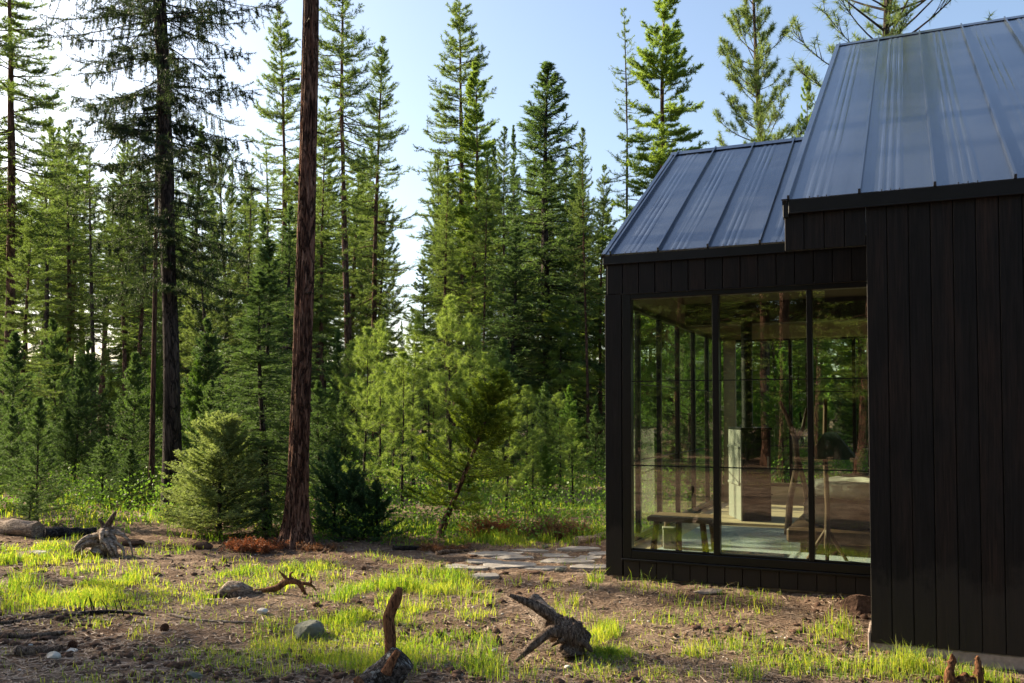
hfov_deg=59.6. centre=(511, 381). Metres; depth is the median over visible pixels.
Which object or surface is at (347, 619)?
grass
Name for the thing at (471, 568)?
flagstone
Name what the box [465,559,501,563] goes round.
flagstone
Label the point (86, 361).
fir sapling
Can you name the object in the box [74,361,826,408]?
hills
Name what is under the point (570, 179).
larch tree
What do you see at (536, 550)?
flagstone
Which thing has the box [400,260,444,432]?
larch tree
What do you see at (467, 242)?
larch tree
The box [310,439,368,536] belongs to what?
juniper bush
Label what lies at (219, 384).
fir sapling
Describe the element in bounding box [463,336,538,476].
fir sapling
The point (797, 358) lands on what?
larch tree
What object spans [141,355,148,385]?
fir sapling
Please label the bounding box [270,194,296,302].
larch tree
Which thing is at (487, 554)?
flagstone
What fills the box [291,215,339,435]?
larch tree
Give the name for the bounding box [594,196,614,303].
larch tree
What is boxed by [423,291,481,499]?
young pine
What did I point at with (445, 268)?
larch tree
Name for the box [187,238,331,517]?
fir tree
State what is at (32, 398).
fir sapling
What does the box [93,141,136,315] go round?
larch tree
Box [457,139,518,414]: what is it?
fir tree
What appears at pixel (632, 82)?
larch tree
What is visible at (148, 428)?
fir sapling
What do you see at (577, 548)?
flagstone
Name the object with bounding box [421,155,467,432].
pine tree
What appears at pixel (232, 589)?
rock
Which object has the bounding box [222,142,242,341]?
larch tree
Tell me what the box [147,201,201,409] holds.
larch tree
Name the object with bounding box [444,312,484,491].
young pine
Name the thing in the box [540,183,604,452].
fir tree
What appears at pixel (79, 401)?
fir sapling
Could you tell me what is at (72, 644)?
pine cone
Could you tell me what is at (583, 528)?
dead brush
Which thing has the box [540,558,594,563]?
flagstone
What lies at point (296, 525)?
pine tree
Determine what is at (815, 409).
young pine
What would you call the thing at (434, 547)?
dead brush
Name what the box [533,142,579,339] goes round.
larch tree
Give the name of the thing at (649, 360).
larch tree
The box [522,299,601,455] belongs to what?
young pine
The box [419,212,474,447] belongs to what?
larch tree
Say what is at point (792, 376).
larch tree
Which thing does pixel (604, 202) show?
larch tree
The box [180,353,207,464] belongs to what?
fir sapling
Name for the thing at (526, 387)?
young pine
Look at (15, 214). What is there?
larch tree
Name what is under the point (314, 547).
dead brush
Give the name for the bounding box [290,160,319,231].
larch tree
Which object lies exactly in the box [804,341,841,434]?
larch tree
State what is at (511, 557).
flagstone
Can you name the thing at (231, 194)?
fir tree
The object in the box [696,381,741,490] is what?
fir sapling
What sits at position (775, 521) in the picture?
hearth pad
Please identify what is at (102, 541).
root stump
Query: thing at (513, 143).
fir tree
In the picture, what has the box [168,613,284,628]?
fallen branch
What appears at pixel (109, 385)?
fir sapling
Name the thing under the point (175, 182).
larch tree
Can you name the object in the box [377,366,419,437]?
fir sapling
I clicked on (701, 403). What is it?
larch tree
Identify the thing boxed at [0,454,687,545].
meadow grass
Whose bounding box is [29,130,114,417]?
larch tree
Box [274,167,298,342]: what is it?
larch tree
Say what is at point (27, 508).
fir sapling
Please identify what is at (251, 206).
larch tree
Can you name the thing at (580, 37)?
sky
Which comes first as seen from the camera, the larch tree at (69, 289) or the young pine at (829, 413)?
the young pine at (829, 413)
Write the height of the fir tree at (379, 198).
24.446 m
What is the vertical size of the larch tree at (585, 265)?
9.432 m
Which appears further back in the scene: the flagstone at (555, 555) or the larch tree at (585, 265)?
the larch tree at (585, 265)
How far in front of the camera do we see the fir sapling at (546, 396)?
18.44 m
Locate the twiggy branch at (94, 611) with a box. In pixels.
[72,596,144,615]
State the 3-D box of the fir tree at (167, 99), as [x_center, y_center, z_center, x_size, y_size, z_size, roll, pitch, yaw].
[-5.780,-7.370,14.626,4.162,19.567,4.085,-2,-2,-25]
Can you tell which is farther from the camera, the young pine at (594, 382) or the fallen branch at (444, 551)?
the young pine at (594, 382)
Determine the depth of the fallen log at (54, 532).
11.51 m
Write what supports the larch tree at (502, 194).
on the ground at (144, 531)
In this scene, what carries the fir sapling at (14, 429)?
on the ground at (144, 531)
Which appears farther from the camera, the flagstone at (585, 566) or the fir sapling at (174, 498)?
the fir sapling at (174, 498)
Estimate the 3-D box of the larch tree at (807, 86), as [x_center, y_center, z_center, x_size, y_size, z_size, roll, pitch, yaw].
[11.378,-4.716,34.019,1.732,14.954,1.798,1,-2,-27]
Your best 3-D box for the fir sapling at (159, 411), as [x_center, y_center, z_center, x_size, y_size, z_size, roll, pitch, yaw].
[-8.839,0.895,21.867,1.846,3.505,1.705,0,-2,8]
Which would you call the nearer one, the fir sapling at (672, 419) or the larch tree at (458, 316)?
the fir sapling at (672, 419)
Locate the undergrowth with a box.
[0,424,868,546]
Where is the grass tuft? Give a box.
[584,642,642,661]
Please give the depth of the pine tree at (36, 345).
72.84 m
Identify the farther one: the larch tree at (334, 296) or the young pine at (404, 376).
the larch tree at (334, 296)
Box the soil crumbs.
[0,536,1023,682]
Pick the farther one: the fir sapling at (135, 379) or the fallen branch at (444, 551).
the fir sapling at (135, 379)
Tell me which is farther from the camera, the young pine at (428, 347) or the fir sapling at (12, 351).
the young pine at (428, 347)
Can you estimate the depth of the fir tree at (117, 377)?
62.09 m
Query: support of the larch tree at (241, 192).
on the ground at (144, 531)
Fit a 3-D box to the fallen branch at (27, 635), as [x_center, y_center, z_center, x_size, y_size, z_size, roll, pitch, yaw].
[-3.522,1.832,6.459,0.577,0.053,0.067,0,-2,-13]
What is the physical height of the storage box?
0.222 m
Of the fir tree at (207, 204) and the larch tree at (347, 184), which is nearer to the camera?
the fir tree at (207, 204)
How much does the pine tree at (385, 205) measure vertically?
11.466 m
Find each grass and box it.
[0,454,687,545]
[0,524,1020,682]
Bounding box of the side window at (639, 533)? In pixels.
[633,305,721,540]
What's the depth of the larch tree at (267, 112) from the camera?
36.51 m
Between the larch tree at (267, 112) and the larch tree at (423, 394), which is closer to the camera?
the larch tree at (423, 394)
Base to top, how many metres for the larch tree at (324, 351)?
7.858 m
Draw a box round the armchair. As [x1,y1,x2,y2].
[786,472,869,551]
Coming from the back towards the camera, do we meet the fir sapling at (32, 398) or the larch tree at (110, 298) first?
the larch tree at (110, 298)
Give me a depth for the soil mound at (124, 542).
10.98 m
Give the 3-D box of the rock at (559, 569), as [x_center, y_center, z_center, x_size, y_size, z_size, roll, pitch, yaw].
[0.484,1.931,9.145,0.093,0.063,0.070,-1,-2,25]
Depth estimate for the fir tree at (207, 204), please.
29.89 m
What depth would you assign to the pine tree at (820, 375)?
43.99 m
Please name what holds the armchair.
on the rug
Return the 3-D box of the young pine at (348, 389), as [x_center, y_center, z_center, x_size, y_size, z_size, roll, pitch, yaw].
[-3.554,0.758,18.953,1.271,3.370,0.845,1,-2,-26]
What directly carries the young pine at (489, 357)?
on the ground at (144, 531)
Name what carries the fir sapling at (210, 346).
on the ground at (144, 531)
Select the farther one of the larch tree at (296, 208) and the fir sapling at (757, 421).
the larch tree at (296, 208)
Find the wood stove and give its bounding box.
[728,317,772,520]
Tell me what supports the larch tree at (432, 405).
on the ground at (144, 531)
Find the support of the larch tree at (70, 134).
on the ground at (144, 531)
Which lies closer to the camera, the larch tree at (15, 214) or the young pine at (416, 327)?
the young pine at (416, 327)
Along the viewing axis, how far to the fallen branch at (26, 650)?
5.94 m
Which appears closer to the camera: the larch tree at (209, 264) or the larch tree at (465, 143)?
the larch tree at (465, 143)
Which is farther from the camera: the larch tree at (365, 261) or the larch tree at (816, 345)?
the larch tree at (365, 261)
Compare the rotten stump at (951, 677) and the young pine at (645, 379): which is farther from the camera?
the young pine at (645, 379)
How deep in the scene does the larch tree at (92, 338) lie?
32.33 m
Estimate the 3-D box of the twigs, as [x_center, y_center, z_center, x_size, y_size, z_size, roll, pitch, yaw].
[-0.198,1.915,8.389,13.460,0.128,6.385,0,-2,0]
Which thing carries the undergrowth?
on the ground at (144, 531)
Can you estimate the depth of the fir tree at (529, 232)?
58.31 m
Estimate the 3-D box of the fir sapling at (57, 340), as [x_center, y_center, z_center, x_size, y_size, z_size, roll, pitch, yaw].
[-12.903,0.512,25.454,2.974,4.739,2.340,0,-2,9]
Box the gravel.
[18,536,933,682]
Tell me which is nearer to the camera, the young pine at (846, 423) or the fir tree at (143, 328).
the young pine at (846, 423)
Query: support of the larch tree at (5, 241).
on the ground at (144, 531)
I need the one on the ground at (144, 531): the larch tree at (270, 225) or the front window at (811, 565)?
the larch tree at (270, 225)
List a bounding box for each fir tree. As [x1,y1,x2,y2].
[0,210,68,469]
[22,0,287,512]
[29,126,78,398]
[96,251,161,396]
[115,210,180,391]
[128,122,249,447]
[178,270,351,539]
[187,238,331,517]
[216,228,265,402]
[219,162,240,334]
[219,171,260,375]
[228,209,290,477]
[232,205,335,452]
[312,173,360,428]
[343,165,398,371]
[391,320,410,439]
[397,157,497,422]
[453,180,482,355]
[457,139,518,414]
[460,61,605,458]
[466,227,562,466]
[495,124,536,398]
[504,161,524,361]
[519,172,541,370]
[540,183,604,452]
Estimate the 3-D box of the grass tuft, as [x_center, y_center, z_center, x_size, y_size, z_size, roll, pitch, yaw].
[0.650,1.810,5.931,0.574,0.092,0.599,0,-2,0]
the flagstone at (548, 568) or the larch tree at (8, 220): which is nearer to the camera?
the flagstone at (548, 568)
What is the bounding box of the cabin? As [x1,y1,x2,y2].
[601,15,1023,669]
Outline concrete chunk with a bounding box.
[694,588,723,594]
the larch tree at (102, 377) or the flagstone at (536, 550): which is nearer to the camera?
the flagstone at (536, 550)
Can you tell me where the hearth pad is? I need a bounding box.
[712,512,799,526]
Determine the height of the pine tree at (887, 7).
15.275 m
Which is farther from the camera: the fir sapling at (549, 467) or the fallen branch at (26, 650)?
the fir sapling at (549, 467)
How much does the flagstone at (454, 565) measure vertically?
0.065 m
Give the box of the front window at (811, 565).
[621,280,870,577]
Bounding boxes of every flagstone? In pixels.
[446,563,467,569]
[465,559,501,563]
[467,566,489,570]
[468,551,524,557]
[469,573,498,578]
[483,561,536,569]
[491,555,533,559]
[508,548,548,552]
[523,565,566,571]
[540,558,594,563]
[543,553,575,557]
[556,546,600,551]
[570,564,605,570]
[575,555,601,559]
[587,551,605,555]
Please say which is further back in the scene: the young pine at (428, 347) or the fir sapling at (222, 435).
the young pine at (428, 347)
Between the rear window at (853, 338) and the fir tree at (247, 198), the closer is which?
the rear window at (853, 338)
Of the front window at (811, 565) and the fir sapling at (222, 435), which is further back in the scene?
the fir sapling at (222, 435)
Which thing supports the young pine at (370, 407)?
on the ground at (144, 531)
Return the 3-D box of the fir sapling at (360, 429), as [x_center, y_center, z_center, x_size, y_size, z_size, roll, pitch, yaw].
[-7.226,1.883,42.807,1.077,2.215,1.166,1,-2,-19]
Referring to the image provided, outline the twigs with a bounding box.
[0,537,867,682]
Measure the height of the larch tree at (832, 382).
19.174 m
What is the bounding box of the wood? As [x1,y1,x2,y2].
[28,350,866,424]
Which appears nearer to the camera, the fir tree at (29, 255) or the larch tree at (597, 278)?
the fir tree at (29, 255)
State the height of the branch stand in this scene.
1.512 m
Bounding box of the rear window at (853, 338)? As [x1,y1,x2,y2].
[725,336,868,486]
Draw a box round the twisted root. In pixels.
[254,571,316,594]
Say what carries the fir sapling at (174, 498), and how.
on the ground at (144, 531)
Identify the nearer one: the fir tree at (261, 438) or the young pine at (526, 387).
the fir tree at (261, 438)
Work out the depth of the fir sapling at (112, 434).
23.86 m
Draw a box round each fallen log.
[0,518,44,536]
[43,527,96,538]
[574,532,605,543]
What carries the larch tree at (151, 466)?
on the ground at (144, 531)
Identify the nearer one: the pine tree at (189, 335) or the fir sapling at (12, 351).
the fir sapling at (12, 351)
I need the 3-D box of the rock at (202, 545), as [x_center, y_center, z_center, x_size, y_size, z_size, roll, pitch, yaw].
[-3.702,1.962,10.662,0.268,0.097,0.139,0,-2,0]
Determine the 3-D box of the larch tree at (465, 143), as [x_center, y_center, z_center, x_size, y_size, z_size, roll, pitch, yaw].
[-1.341,-4.729,33.309,3.362,14.562,3.490,0,-2,9]
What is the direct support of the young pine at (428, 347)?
on the ground at (144, 531)
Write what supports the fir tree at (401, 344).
on the ground at (144, 531)
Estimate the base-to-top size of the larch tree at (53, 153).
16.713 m
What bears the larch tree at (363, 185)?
on the ground at (144, 531)
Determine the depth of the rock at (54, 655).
5.78 m
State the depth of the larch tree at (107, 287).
23.87 m
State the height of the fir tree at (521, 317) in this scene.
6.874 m
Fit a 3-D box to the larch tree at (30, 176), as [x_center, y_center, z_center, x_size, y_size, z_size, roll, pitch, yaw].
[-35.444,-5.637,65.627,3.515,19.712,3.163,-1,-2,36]
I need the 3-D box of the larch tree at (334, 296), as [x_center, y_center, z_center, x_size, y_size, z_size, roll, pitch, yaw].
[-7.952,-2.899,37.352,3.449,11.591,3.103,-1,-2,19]
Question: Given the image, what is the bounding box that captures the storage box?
[662,526,675,548]
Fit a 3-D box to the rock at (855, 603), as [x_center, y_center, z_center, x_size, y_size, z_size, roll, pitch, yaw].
[2.870,1.840,7.348,0.324,0.183,0.182,0,-2,0]
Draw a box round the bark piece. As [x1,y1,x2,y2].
[522,571,542,573]
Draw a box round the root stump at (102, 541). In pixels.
[71,511,133,557]
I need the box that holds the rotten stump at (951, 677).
[943,654,992,682]
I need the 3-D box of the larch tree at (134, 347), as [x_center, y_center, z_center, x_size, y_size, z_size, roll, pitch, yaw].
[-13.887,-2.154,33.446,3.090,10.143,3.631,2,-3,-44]
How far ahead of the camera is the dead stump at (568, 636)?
5.92 m
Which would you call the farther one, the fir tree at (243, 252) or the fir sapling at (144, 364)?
the fir sapling at (144, 364)
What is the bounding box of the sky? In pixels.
[0,0,1023,376]
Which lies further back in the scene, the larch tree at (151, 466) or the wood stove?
the larch tree at (151, 466)
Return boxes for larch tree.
[0,0,75,454]
[0,152,40,335]
[0,154,56,419]
[0,210,49,441]
[2,173,35,351]
[16,135,93,446]
[16,174,51,415]
[20,128,83,384]
[25,125,102,398]
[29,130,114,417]
[31,116,61,295]
[32,174,116,438]
[51,119,84,424]
[57,146,121,436]
[78,183,131,432]
[82,163,158,468]
[87,214,128,435]
[89,137,161,415]
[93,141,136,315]
[95,177,160,441]
[96,195,186,439]
[99,169,182,441]
[137,17,172,502]
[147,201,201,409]
[151,162,200,393]
[177,201,237,331]
[219,5,340,439]
[220,158,262,420]
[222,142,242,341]
[229,173,262,324]
[241,204,281,300]
[249,137,295,325]
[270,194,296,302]
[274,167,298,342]
[275,239,343,387]
[286,176,360,414]
[290,96,355,420]
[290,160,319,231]
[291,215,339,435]
[292,0,402,415]
[323,177,387,327]
[327,160,394,417]
[332,35,420,439]
[349,143,400,433]
[349,148,381,285]
[349,192,383,419]
[350,186,385,429]
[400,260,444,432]
[406,0,509,441]
[410,182,482,462]
[415,349,435,456]
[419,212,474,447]
[423,359,435,439]
[431,61,513,397]
[465,154,505,362]
[465,202,477,330]
[467,181,482,318]
[481,126,524,440]
[484,152,511,318]
[508,157,540,431]
[517,162,589,412]
[526,196,551,396]
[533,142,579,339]
[557,178,604,312]
[559,156,577,309]
[561,127,605,470]
[562,164,604,415]
[579,164,616,464]
[585,233,605,433]
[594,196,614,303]
[595,0,710,471]
[598,7,651,337]
[633,312,666,440]
[633,323,682,447]
[696,336,711,458]
[736,342,787,408]
[752,341,805,426]
[752,341,815,452]
[757,340,820,441]
[785,340,834,401]
[792,65,827,436]
[792,339,846,433]
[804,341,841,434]
[818,342,841,420]
[819,338,867,453]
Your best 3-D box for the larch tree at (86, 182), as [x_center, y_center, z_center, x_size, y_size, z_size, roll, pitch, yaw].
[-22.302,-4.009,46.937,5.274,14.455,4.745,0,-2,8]
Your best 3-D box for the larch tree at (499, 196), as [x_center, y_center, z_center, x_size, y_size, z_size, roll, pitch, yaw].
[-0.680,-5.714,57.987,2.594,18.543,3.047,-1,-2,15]
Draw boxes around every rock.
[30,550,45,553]
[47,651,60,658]
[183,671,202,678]
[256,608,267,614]
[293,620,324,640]
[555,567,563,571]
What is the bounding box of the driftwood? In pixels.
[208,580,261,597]
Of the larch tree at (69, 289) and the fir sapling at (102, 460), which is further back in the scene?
the larch tree at (69, 289)
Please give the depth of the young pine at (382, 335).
15.98 m
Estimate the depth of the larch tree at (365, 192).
68.11 m
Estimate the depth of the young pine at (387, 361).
20.90 m
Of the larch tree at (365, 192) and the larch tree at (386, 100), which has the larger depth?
the larch tree at (365, 192)
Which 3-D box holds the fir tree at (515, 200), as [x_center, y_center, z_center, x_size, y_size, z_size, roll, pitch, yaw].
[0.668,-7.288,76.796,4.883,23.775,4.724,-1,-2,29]
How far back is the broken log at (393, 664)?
5.16 m
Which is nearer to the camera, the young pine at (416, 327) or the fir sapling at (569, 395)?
the young pine at (416, 327)
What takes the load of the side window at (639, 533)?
in the cabin
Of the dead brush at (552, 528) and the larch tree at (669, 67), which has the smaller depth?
the dead brush at (552, 528)
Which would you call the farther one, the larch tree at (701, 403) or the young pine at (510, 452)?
the larch tree at (701, 403)
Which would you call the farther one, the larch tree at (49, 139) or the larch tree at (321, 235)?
the larch tree at (49, 139)
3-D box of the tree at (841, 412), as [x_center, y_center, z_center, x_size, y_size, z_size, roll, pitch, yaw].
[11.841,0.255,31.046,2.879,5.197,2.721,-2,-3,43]
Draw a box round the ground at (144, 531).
[0,419,1023,682]
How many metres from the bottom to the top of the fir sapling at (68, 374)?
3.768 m
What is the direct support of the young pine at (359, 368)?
on the ground at (144, 531)
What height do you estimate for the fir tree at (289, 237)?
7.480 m
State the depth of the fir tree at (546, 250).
25.73 m
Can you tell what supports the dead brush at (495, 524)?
on the ground at (144, 531)
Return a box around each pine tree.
[29,206,57,423]
[177,261,246,408]
[196,139,252,414]
[275,0,324,549]
[351,202,406,436]
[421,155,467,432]
[662,330,709,452]
[712,0,808,427]
[781,0,996,470]
[792,339,844,437]
[832,339,865,412]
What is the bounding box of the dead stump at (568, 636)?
[509,594,592,662]
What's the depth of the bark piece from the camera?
8.95 m
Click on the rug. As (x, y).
(758, 541)
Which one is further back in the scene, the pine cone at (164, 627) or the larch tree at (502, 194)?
the larch tree at (502, 194)
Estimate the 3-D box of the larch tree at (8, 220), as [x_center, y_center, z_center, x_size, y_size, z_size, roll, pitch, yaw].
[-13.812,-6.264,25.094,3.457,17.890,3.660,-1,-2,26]
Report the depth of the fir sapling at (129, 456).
14.91 m
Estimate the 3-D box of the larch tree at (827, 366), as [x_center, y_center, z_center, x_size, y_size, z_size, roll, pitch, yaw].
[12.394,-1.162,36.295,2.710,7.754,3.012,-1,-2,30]
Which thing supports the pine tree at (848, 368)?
on the ground at (144, 531)
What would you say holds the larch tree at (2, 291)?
on the ground at (144, 531)
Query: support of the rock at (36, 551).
on the ground at (144, 531)
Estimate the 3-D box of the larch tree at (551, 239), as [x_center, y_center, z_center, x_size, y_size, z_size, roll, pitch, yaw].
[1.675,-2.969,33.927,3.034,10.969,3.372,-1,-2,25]
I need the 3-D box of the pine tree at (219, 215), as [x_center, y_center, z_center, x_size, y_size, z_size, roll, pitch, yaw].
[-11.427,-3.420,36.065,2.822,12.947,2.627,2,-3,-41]
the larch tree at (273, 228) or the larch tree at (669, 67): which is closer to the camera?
the larch tree at (669, 67)
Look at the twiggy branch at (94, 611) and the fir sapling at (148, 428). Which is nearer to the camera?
the twiggy branch at (94, 611)
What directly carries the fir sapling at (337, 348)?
on the ground at (144, 531)
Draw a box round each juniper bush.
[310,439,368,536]
[316,461,389,541]
[339,475,415,541]
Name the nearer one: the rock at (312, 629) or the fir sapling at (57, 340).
the rock at (312, 629)
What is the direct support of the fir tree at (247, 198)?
on the ground at (144, 531)
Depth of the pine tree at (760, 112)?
25.97 m
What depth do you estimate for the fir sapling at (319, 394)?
16.98 m
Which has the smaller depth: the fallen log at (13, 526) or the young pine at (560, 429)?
the fallen log at (13, 526)
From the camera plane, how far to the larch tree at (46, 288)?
32.49 m
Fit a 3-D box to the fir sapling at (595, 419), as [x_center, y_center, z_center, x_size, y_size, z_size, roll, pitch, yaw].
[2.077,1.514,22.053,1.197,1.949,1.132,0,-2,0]
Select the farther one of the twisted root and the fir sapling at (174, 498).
the fir sapling at (174, 498)
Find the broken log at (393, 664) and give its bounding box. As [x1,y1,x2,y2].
[353,587,412,682]
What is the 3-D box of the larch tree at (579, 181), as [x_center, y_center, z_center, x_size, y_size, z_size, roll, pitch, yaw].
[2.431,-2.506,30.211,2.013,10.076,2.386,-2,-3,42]
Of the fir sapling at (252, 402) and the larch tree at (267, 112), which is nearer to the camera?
the fir sapling at (252, 402)
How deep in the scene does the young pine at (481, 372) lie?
22.96 m
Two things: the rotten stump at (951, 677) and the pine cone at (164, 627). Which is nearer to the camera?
the rotten stump at (951, 677)
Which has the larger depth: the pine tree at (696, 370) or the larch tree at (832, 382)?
the larch tree at (832, 382)
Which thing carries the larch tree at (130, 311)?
on the ground at (144, 531)
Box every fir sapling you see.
[0,330,71,484]
[0,396,83,521]
[0,405,42,496]
[0,425,21,495]
[7,486,52,525]
[15,371,34,407]
[17,317,109,464]
[25,358,89,448]
[43,378,115,479]
[44,407,87,481]
[46,339,121,468]
[65,438,133,507]
[82,351,162,495]
[89,374,122,445]
[101,448,160,509]
[103,365,161,462]
[114,350,186,470]
[125,399,162,483]
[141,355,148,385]
[152,410,285,537]
[152,449,230,531]
[158,317,248,452]
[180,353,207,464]
[182,379,239,458]
[198,378,228,437]
[228,324,288,446]
[284,380,344,488]
[309,329,369,481]
[316,391,372,489]
[354,408,368,437]
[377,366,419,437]
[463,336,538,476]
[515,381,570,488]
[517,340,567,447]
[526,444,569,503]
[551,385,600,479]
[578,404,605,475]
[634,325,741,484]
[653,373,704,473]
[665,340,785,479]
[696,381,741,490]
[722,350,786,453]
[753,391,780,480]
[759,347,819,482]
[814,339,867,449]
[850,375,867,442]
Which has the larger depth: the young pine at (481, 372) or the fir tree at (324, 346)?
the fir tree at (324, 346)
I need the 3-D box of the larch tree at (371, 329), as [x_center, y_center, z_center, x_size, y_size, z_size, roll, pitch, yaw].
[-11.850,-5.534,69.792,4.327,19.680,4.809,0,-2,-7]
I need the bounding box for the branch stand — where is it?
[778,401,807,533]
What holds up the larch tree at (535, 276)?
on the ground at (144, 531)
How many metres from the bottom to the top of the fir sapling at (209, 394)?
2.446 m
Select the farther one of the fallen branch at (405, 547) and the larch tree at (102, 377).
the larch tree at (102, 377)
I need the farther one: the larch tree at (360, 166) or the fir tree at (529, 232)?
the fir tree at (529, 232)
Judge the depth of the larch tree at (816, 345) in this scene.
29.51 m
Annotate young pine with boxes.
[322,340,372,458]
[332,351,379,451]
[335,326,398,486]
[352,318,410,499]
[368,358,415,476]
[376,350,425,508]
[385,311,443,492]
[391,368,521,537]
[407,338,451,473]
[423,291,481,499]
[431,376,465,439]
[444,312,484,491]
[463,352,506,473]
[476,350,520,489]
[489,381,533,513]
[505,384,546,492]
[516,437,546,511]
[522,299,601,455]
[541,391,578,487]
[555,418,591,503]
[569,308,634,457]
[633,366,656,446]
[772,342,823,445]
[802,389,827,445]
[814,401,849,473]
[839,405,852,445]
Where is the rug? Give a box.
[658,525,870,562]
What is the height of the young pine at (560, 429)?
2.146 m
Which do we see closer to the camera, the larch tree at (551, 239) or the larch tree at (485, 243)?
the larch tree at (485, 243)
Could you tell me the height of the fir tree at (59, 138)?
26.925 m
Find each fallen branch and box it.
[0,613,99,624]
[0,630,67,638]
[14,644,63,655]
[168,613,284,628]
[392,545,426,550]
[436,549,468,554]
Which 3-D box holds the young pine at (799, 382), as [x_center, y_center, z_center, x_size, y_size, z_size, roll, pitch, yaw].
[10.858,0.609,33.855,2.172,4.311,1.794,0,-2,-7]
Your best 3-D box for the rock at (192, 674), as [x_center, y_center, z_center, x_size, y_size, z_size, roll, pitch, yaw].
[-1.945,1.792,5.449,0.116,0.056,0.061,0,-2,0]
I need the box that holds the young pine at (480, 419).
[391,368,521,537]
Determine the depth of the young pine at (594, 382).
26.37 m
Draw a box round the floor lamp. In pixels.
[806,399,857,560]
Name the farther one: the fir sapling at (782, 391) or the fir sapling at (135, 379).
the fir sapling at (782, 391)
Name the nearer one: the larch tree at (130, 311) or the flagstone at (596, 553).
the flagstone at (596, 553)
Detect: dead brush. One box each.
[218,536,289,553]
[295,539,343,551]
[413,541,471,552]
[456,515,517,537]
[513,513,589,539]
[565,521,595,534]
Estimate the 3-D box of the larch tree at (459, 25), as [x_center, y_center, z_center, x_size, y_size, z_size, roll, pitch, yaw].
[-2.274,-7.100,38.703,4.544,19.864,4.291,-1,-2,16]
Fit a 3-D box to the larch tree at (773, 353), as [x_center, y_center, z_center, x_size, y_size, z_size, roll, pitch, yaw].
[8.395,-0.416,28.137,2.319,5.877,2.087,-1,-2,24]
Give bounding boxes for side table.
[647,512,713,552]
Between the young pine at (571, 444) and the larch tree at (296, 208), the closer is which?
the young pine at (571, 444)
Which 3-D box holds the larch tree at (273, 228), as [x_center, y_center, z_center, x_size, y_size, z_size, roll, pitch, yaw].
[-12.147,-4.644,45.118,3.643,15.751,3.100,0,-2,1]
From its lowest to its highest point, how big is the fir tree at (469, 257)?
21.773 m
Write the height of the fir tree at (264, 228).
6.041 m
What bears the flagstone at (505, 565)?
on the ground at (144, 531)
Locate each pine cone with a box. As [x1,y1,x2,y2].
[67,640,77,647]
[160,623,169,631]
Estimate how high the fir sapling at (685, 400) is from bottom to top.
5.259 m
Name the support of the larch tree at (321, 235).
on the ground at (144, 531)
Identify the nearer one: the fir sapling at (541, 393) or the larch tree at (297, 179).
the fir sapling at (541, 393)
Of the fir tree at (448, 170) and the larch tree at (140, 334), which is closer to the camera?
the larch tree at (140, 334)
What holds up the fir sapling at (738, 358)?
on the ground at (144, 531)
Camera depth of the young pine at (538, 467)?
14.48 m
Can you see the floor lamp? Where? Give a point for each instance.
(832, 445)
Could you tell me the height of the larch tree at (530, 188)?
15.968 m
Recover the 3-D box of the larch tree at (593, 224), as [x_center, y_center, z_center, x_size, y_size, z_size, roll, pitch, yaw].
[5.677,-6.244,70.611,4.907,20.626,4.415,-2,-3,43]
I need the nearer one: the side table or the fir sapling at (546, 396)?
the side table
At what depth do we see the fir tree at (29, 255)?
21.95 m
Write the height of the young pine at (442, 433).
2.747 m
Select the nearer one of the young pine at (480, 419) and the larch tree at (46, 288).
the young pine at (480, 419)
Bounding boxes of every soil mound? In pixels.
[118,539,145,545]
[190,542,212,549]
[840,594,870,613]
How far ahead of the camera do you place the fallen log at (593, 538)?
11.03 m
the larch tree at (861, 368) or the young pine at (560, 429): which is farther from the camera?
the larch tree at (861, 368)
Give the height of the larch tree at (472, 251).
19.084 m
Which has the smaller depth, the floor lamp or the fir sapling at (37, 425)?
the floor lamp
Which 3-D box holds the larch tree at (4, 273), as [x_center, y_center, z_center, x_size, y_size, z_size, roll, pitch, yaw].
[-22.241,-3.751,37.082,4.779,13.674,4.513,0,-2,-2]
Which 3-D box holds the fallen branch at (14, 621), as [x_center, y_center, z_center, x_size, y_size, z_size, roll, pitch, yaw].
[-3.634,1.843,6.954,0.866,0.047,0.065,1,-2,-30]
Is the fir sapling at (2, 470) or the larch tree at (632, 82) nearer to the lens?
the fir sapling at (2, 470)
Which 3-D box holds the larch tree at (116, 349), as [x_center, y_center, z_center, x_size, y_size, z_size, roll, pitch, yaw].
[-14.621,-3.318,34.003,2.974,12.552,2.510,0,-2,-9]
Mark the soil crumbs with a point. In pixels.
(455, 673)
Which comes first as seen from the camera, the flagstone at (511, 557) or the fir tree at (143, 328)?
the flagstone at (511, 557)
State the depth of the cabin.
7.20 m
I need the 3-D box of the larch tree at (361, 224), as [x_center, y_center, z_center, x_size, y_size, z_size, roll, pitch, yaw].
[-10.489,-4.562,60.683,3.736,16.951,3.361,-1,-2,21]
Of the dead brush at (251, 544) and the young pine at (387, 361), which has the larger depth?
the young pine at (387, 361)

